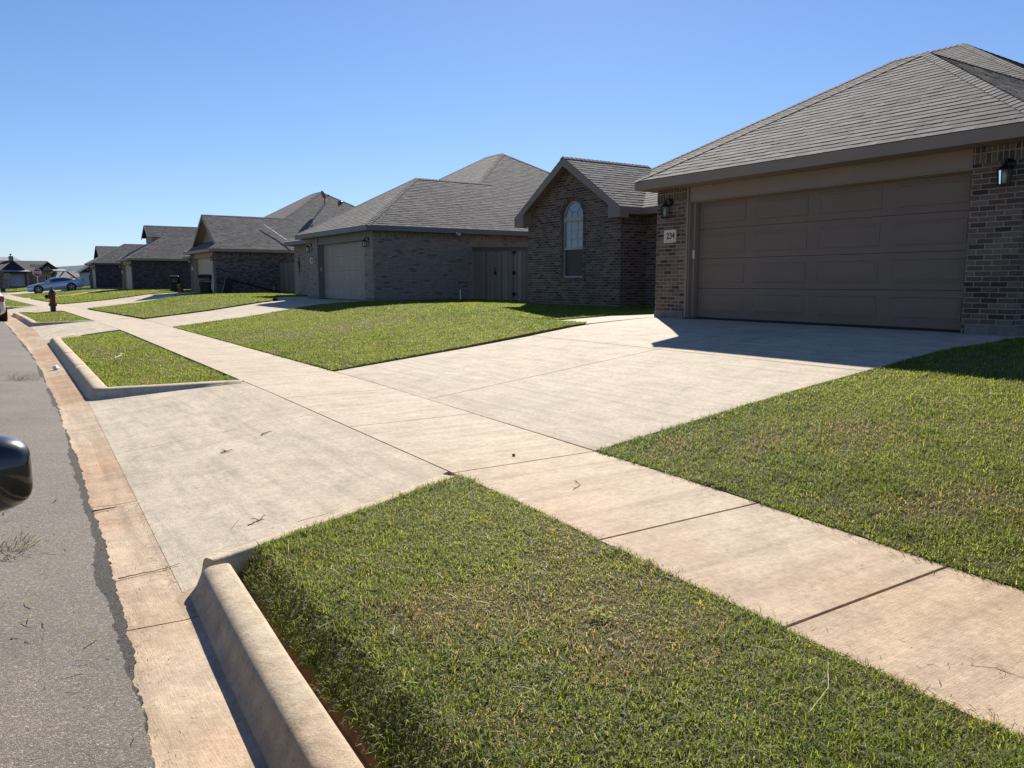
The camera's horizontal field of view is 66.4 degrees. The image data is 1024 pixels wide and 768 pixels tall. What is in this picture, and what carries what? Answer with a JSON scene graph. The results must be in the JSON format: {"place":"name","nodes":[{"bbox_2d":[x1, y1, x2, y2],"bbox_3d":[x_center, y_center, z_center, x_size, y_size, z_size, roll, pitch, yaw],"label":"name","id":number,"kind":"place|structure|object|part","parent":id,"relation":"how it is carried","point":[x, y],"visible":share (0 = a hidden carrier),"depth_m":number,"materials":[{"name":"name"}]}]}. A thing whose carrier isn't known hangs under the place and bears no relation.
{"place":"outdoors","nodes":[
{"label":"outdoors","id":0,"kind":"place"},
{"bbox_2d":[0,257,20,260],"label":"house","id":1,"kind":"structure","parent":0,"point":[6,258],"depth_m":146.39,"materials":[{"name":"beige stone"}]},
{"bbox_2d":[1,292,28,294],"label":"sidewalk","id":2,"kind":"structure","parent":0,"point":[13,293],"depth_m":74.71,"materials":[{"name":"concrete"}]},
{"bbox_2d":[0,435,32,511],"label":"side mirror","id":3,"kind":"object","parent":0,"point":[16,477],"visible":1,"depth_m":1.69,"materials":[{"name":"black paint"}]},
{"bbox_2d":[7,306,61,314],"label":"driveway","id":4,"kind":"structure","parent":0,"point":[32,309],"depth_m":35.58,"materials":[{"name":"concrete"}]},
{"bbox_2d":[0,254,74,288],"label":"stone house","id":5,"kind":"structure","parent":0,"point":[21,274],"depth_m":126.50,"materials":[{"name":"brick"}]},
{"bbox_2d":[7,274,24,285],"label":"garage door","id":6,"kind":"structure","parent":5,"relation":"in","point":[16,279],"depth_m":125.94,"materials":[{"name":"white paint"}]},
{"bbox_2d":[0,286,89,291],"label":"grass","id":7,"kind":"structure","parent":0,"point":[21,289],"depth_m":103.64,"materials":[{"name":"green plant"}]},
{"bbox_2d":[4,273,10,289],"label":"stop sign","id":8,"kind":"object","parent":7,"relation":"on","point":[7,275],"visible":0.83,"depth_m":106.91,"materials":[{"name":"metal"}]},
{"bbox_2d":[11,288,93,294],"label":"driveway","id":9,"kind":"structure","parent":0,"point":[55,291],"depth_m":74.14,"materials":[{"name":"concrete"}]},
{"bbox_2d":[26,277,84,292],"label":"silver coupe","id":10,"kind":"object","parent":9,"relation":"on","point":[59,283],"visible":0.98,"depth_m":73.71,"materials":[{"name":"grey paint"}]},
{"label":"side window","id":11,"kind":"part","parent":10,"relation":"part of","materials":[{"name":"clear glass"}]},
{"bbox_2d":[20,311,90,321],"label":"grass","id":12,"kind":"structure","parent":0,"point":[38,317],"depth_m":28.14,"materials":[{"name":"green plant"}]},
{"bbox_2d":[44,287,56,311],"bbox_3d":[-19.094,-3.442,32.396,0.416,1.155,0.369,0,7,-3],"label":"fire hydrant","id":13,"kind":"object","parent":12,"relation":"on","point":[51,296],"visible":0.99,"depth_m":32.33,"materials":[{"name":"red metal"}]},
{"bbox_2d":[52,271,79,277],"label":"grey roof house","id":14,"kind":"structure","parent":0,"point":[66,274],"depth_m":143.91,"materials":[{"name":"grey"}]},
{"bbox_2d":[51,265,84,272],"bbox_3d":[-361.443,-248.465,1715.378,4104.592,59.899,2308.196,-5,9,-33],"label":"hills","id":15,"kind":"structure","parent":0,"point":[73,268],"depth_m":2045.36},
{"bbox_2d":[25,289,122,298],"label":"driveway","id":16,"kind":"structure","parent":0,"point":[75,294],"depth_m":62.10,"materials":[{"name":"concrete"}]},
{"bbox_2d":[31,321,119,340],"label":"driveway","id":17,"kind":"structure","parent":0,"point":[47,332],"depth_m":21.48,"materials":[{"name":"concrete"}]},
{"bbox_2d":[0,321,154,767],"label":"road","id":18,"kind":"structure","parent":0,"point":[52,715],"depth_m":3.31,"materials":[{"name":"grey asphalt"}]},
{"bbox_2d":[5,373,47,380],"bbox_3d":[-7.229,-0.130,11.587,0.789,0.116,0.722,-5,9,-33],"label":"dry grass tuft","id":19,"kind":"object","parent":18,"relation":"on","point":[14,376],"visible":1,"depth_m":11.54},
{"bbox_2d":[0,524,73,558],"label":"dry grass tuft","id":20,"kind":"object","parent":18,"relation":"on","point":[13,548],"visible":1,"depth_m":4.23,"materials":[{"name":"brown plant"}]},
{"bbox_2d":[3,498,136,738],"bbox_3d":[-2.193,1.016,3.262,0.855,0.036,4.344,-5,9,-33],"label":"grit","id":21,"kind":"object","parent":18,"relation":"on","point":[46,621],"visible":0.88,"depth_m":3.33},
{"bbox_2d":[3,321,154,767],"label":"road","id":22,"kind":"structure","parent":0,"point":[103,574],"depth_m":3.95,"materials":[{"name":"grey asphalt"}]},
{"bbox_2d":[0,288,7,320],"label":"white sedan","id":23,"kind":"object","parent":22,"relation":"on","point":[3,312],"visible":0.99,"depth_m":27.79,"materials":[{"name":"white paint"}]},
{"bbox_2d":[30,289,191,303],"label":"grass","id":24,"kind":"structure","parent":0,"point":[130,292],"depth_m":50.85,"materials":[{"name":"green plant"}]},
{"bbox_2d":[169,276,179,290],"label":"wheeled bin","id":25,"kind":"object","parent":24,"relation":"on","point":[174,281],"visible":0.93,"depth_m":52.73,"materials":[{"name":"black plastic"}]},
{"bbox_2d":[177,284,183,291],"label":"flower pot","id":26,"kind":"object","parent":24,"relation":"on","point":[180,288],"visible":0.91,"depth_m":49.91,"materials":[{"name":"ceramic"}]},
{"bbox_2d":[62,292,199,308],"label":"driveway","id":27,"kind":"structure","parent":0,"point":[103,303],"depth_m":41.15,"materials":[{"name":"concrete"}]},
{"bbox_2d":[61,331,236,386],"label":"grass","id":28,"kind":"structure","parent":0,"point":[102,375],"depth_m":12.54,"materials":[{"name":"green plant"}]},
{"bbox_2d":[88,292,306,318],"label":"grass","id":29,"kind":"structure","parent":0,"point":[239,295],"depth_m":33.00,"materials":[{"name":"green plant"}]},
{"bbox_2d":[197,274,212,292],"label":"wheeled bin","id":30,"kind":"object","parent":29,"relation":"on","point":[204,280],"visible":0.94,"depth_m":42.55,"materials":[{"name":"black plastic"}]},
{"bbox_2d":[222,277,279,292],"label":"basketball hoop","id":31,"kind":"object","parent":29,"relation":"on","point":[227,286],"visible":0.73,"depth_m":43.54,"materials":[{"name":"black plastic"}]},
{"bbox_2d":[144,298,356,326],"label":"driveway","id":32,"kind":"structure","parent":0,"point":[228,313],"depth_m":25.30,"materials":[{"name":"concrete"}]},
{"bbox_2d":[88,382,447,592],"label":"driveway","id":33,"kind":"structure","parent":0,"point":[283,473],"depth_m":5.92,"materials":[{"name":"concrete"}]},
{"bbox_2d":[247,515,264,525],"bbox_3d":[-1.429,0.758,4.380,0.066,0.019,0.186,4,8,27],"label":"twig","id":34,"kind":"object","parent":33,"relation":"on","point":[255,521],"visible":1,"depth_m":4.37,"materials":[{"name":"brown wood"}]},
{"bbox_2d":[275,296,306,300],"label":"path","id":35,"kind":"structure","parent":0,"point":[286,298],"depth_m":32.06,"materials":[{"name":"concrete"}]},
{"bbox_2d":[256,604,381,767],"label":"dirt strip","id":36,"kind":"object","parent":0,"point":[350,736],"visible":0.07,"depth_m":2.74,"materials":[{"name":"brown soil"}]},
{"bbox_2d":[173,299,654,371],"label":"grass","id":37,"kind":"structure","parent":0,"point":[502,306],"depth_m":16.34,"materials":[{"name":"green plant"}]},
{"bbox_2d":[0,291,959,332],"bbox_3d":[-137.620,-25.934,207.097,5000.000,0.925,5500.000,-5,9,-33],"label":"ground","id":38,"kind":"structure","parent":0,"point":[709,319],"depth_m":13.55,"materials":[{"name":"grey concrete"}]},
{"bbox_2d":[7,305,35,308],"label":"curb","id":39,"kind":"structure","parent":38,"relation":"on","point":[8,307],"depth_m":38.55,"materials":[{"name":"concrete"}]},
{"bbox_2d":[30,265,42,281],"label":"stop sign","id":40,"kind":"object","parent":38,"relation":"on","point":[36,271],"visible":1,"depth_m":85.75,"materials":[{"name":"red metal"}]},
{"bbox_2d":[12,312,94,326],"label":"curb","id":41,"kind":"structure","parent":38,"relation":"on","point":[26,320],"depth_m":24.57,"materials":[{"name":"concrete"}]},
{"bbox_2d":[75,266,89,285],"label":"white gabled house","id":42,"kind":"structure","parent":38,"relation":"on","point":[84,273],"depth_m":121.00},
{"bbox_2d":[84,244,145,288],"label":"brick house","id":43,"kind":"structure","parent":38,"relation":"on","point":[104,270],"depth_m":77.74,"materials":[{"name":"brick"}]},
{"bbox_2d":[92,268,95,287],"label":"garage door","id":44,"kind":"structure","parent":43,"relation":"in","point":[93,271],"depth_m":80.24,"materials":[{"name":"beige paint"}]},
{"bbox_2d":[4,313,268,767],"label":"gutter","id":45,"kind":"object","parent":38,"relation":"on","point":[214,730],"visible":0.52,"depth_m":3.39,"materials":[{"name":"concrete"}]},
{"bbox_2d":[92,506,116,511],"bbox_3d":[-2.643,0.811,5.080,0.153,0.016,0.031,-7,10,-44],"label":"twig","id":46,"kind":"object","parent":45,"relation":"on","point":[103,509],"visible":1,"depth_m":5.07,"materials":[{"name":"brown wood"}]},
{"bbox_2d":[63,427,194,766],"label":"asphalt crumbs","id":47,"kind":"object","parent":45,"relation":"on","point":[123,602],"visible":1,"depth_m":3.50,"materials":[{"name":"grey asphalt"}]},
{"bbox_2d":[109,479,177,585],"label":"grass clippings","id":48,"kind":"object","parent":45,"relation":"on","point":[148,535],"depth_m":4.44,"materials":[{"name":"plant"}]},
{"bbox_2d":[118,563,179,578],"bbox_3d":[-1.859,0.958,4.010,0.304,0.017,0.032,-7,10,-42],"label":"grass stalk","id":49,"kind":"object","parent":45,"relation":"on","point":[146,572],"depth_m":3.99,"materials":[{"name":"brown plant"}]},
{"bbox_2d":[48,334,243,399],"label":"curb","id":50,"kind":"structure","parent":38,"relation":"on","point":[90,383],"depth_m":9.90,"materials":[{"name":"concrete"}]},
{"bbox_2d":[116,225,196,289],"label":"brick house","id":51,"kind":"structure","parent":38,"relation":"on","point":[157,260],"depth_m":63.83,"materials":[{"name":"brick"}]},
{"bbox_2d":[125,265,131,289],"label":"garage door","id":52,"kind":"structure","parent":51,"relation":"in","point":[128,273],"depth_m":65.29,"materials":[{"name":"beige paint"}]},
{"bbox_2d":[182,192,354,292],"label":"brick house","id":53,"kind":"structure","parent":38,"relation":"on","point":[251,250],"depth_m":46.09,"materials":[{"name":"brick"}]},
{"bbox_2d":[198,258,213,292],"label":"garage door","id":54,"kind":"structure","parent":53,"relation":"in","point":[206,265],"depth_m":46.75,"materials":[{"name":"beige paint"}]},
{"bbox_2d":[189,563,363,767],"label":"curb","id":55,"kind":"structure","parent":38,"relation":"on","point":[290,722],"depth_m":2.73,"materials":[{"name":"concrete"}]},
{"bbox_2d":[278,260,295,291],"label":"wooden fence","id":56,"kind":"object","parent":38,"relation":"on","point":[287,275],"visible":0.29,"depth_m":44.89,"materials":[{"name":"brown wood"}]},
{"bbox_2d":[201,475,453,577],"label":"curb","id":57,"kind":"structure","parent":38,"relation":"on","point":[235,558],"depth_m":3.99,"materials":[{"name":"concrete"}]},
{"bbox_2d":[283,153,549,300],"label":"brick house","id":58,"kind":"structure","parent":38,"relation":"on","point":[416,239],"depth_m":28.27,"materials":[{"name":"brick"}]},
{"bbox_2d":[323,241,364,300],"bbox_3d":[-6.111,-4.156,28.779,0.053,2.115,4.566,-5,9,-33],"label":"garage door","id":59,"kind":"structure","parent":58,"relation":"in","point":[340,284],"depth_m":28.81,"materials":[{"name":"beige paint"}]},
{"bbox_2d":[471,247,527,300],"bbox_3d":[0.036,-3.643,26.033,0.120,1.984,5.253,-5,9,-33],"label":"wooden fence","id":60,"kind":"object","parent":38,"relation":"on","point":[500,273],"visible":0.65,"depth_m":26.65,"materials":[{"name":"brown wood"}]},
{"bbox_2d":[514,43,1023,335],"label":"brick house","id":61,"kind":"structure","parent":38,"relation":"on","point":[889,195],"depth_m":12.20,"materials":[{"name":"brick"}]},
{"bbox_2d":[563,201,582,277],"bbox_3d":[1.703,-3.946,21.364,0.060,2.057,0.902,-5,9,-33],"label":"window","id":62,"kind":"structure","parent":61,"relation":"in","point":[573,216],"depth_m":21.41,"materials":[{"name":"glass"}]},
{"bbox_2d":[695,173,971,331],"bbox_3d":[4.693,-1.989,12.207,0.053,2.115,4.866,-5,9,-33],"label":"garage door","id":63,"kind":"structure","parent":61,"relation":"in","point":[794,288],"depth_m":11.75,"materials":[{"name":"beige paint"}]},
{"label":"lawn soil","id":64,"kind":"structure","parent":38,"relation":"on","visible":0},
{"bbox_2d":[5,300,33,306],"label":"grass","id":65,"kind":"structure","parent":64,"relation":"on","point":[15,303],"depth_m":43.12,"materials":[{"name":"green plant"}]},
{"bbox_2d":[0,0,1023,266],"label":"sky","id":66,"kind":"structure","parent":0,"point":[118,118],"materials":[{"name":"blue"}]},
{"bbox_2d":[3,295,1023,740],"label":"sidewalk","id":67,"kind":"structure","parent":0,"point":[881,609],"depth_m":4.20,"materials":[{"name":"concrete"}]},
{"bbox_2d":[462,456,1019,724],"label":"grass clippings","id":68,"kind":"object","parent":67,"relation":"on","point":[773,611],"depth_m":3.99,"materials":[{"name":"green plant"}]},
{"bbox_2d":[927,662,1022,677],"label":"root strand","id":69,"kind":"object","parent":67,"relation":"on","point":[982,666],"visible":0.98,"depth_m":2.90,"materials":[{"name":"brown plant"}]},
{"bbox_2d":[565,314,653,324],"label":"path","id":70,"kind":"structure","parent":0,"point":[595,320],"depth_m":14.87,"materials":[{"name":"concrete"}]},
{"bbox_2d":[237,471,1023,767],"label":"grass","id":71,"kind":"structure","parent":0,"point":[913,693],"depth_m":2.83,"materials":[{"name":"green plant"}]},
{"bbox_2d":[513,612,528,639],"bbox_3d":[0.043,0.932,3.040,0.045,0.013,0.281,2,8,11],"label":"grass stalk","id":72,"kind":"object","parent":71,"relation":"on","point":[525,628],"depth_m":3.02,"materials":[{"name":"beige plant"}]},
{"bbox_2d":[589,604,611,621],"bbox_3d":[0.360,0.934,3.198,0.113,0.047,0.098,-5,9,-33],"label":"weed","id":73,"kind":"object","parent":71,"relation":"on","point":[603,614],"visible":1,"depth_m":3.19,"materials":[{"name":"green plant"}]},
{"bbox_2d":[230,483,994,767],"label":"grass clippings","id":74,"kind":"object","parent":71,"relation":"on","point":[575,644],"depth_m":3.01,"materials":[{"name":"plant"}]},
{"bbox_2d":[806,665,828,714],"bbox_3d":[1.059,1.030,2.655,0.042,0.021,0.445,4,9,30],"label":"grass stalk","id":75,"kind":"object","parent":71,"relation":"on","point":[822,694],"depth_m":2.61,"materials":[{"name":"plant"}]},
{"bbox_2d":[335,317,1023,451],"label":"driveway","id":76,"kind":"structure","parent":0,"point":[613,382],"depth_m":9.10,"materials":[{"name":"concrete"}]},
{"bbox_2d":[406,322,994,444],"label":"grass clippings","id":77,"kind":"object","parent":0,"point":[727,407],"depth_m":7.37,"materials":[{"name":"green plant"}]},
{"bbox_2d":[595,336,1023,590],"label":"grass","id":78,"kind":"structure","parent":0,"point":[996,347],"depth_m":5.61,"materials":[{"name":"green plant"}]},
{"bbox_2d":[662,356,1013,538],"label":"grass clippings","id":79,"kind":"object","parent":78,"relation":"on","point":[870,461],"depth_m":5.25,"materials":[{"name":"green plant"}]},
{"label":"lawn soil","id":80,"kind":"structure","parent":0,"visible":0},
{"bbox_2d":[10,288,111,297],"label":"grass","id":81,"kind":"structure","parent":80,"relation":"on","point":[57,293],"depth_m":67.22,"materials":[{"name":"green plant"}]}
]}

